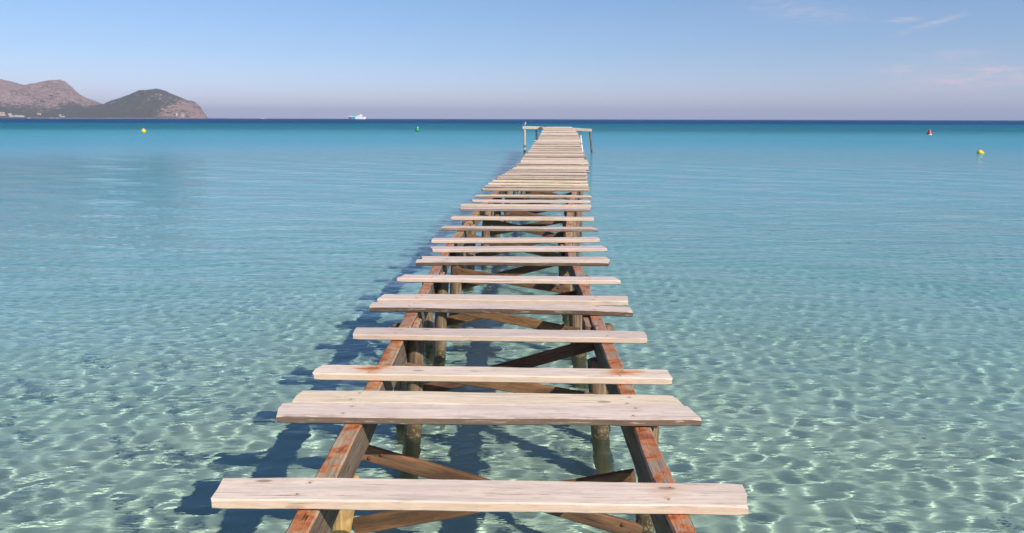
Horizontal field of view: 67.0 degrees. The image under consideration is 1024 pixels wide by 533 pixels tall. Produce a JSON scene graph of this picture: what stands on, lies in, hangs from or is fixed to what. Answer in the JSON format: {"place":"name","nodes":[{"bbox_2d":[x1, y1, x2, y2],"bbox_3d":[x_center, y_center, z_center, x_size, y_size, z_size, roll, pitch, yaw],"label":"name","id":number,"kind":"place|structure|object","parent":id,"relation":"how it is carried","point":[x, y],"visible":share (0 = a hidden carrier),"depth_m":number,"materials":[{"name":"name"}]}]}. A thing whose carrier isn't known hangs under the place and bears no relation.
{"place":"outdoors","nodes":[
{"label":"outdoors","id":0,"kind":"place"},
{"bbox_2d":[0,79,227,118],"bbox_3d":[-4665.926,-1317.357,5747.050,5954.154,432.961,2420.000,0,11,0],"label":"hills","id":1,"kind":"structure","parent":0,"point":[51,99],"depth_m":5086.10,"materials":[{"name":"grey stone"}]},
{"bbox_2d":[0,118,1023,532],"bbox_3d":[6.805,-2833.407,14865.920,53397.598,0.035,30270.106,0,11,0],"label":"sea","id":2,"kind":"structure","parent":0,"point":[828,316],"depth_m":9.79,"materials":[{"name":"liquid"}]},
{"bbox_2d":[348,114,365,118],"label":"ferry","id":3,"kind":"object","parent":2,"relation":"on","point":[360,116],"visible":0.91,"depth_m":3430.69,"materials":[{"name":"white metal"}]},
{"bbox_2d":[0,0,1023,119],"label":"sky","id":4,"kind":"structure","parent":0,"point":[287,59],"materials":[{"name":"blue"}]},
{"bbox_3d":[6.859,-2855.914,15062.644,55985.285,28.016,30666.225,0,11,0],"label":"sea bed","id":5,"kind":"structure","parent":0,"visible":0},
{"bbox_2d":[211,126,748,532],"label":"jetty","id":6,"kind":"object","parent":5,"relation":"on","point":[334,494],"visible":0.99,"depth_m":4.42,"materials":[{"name":"brown wood"}]}
]}

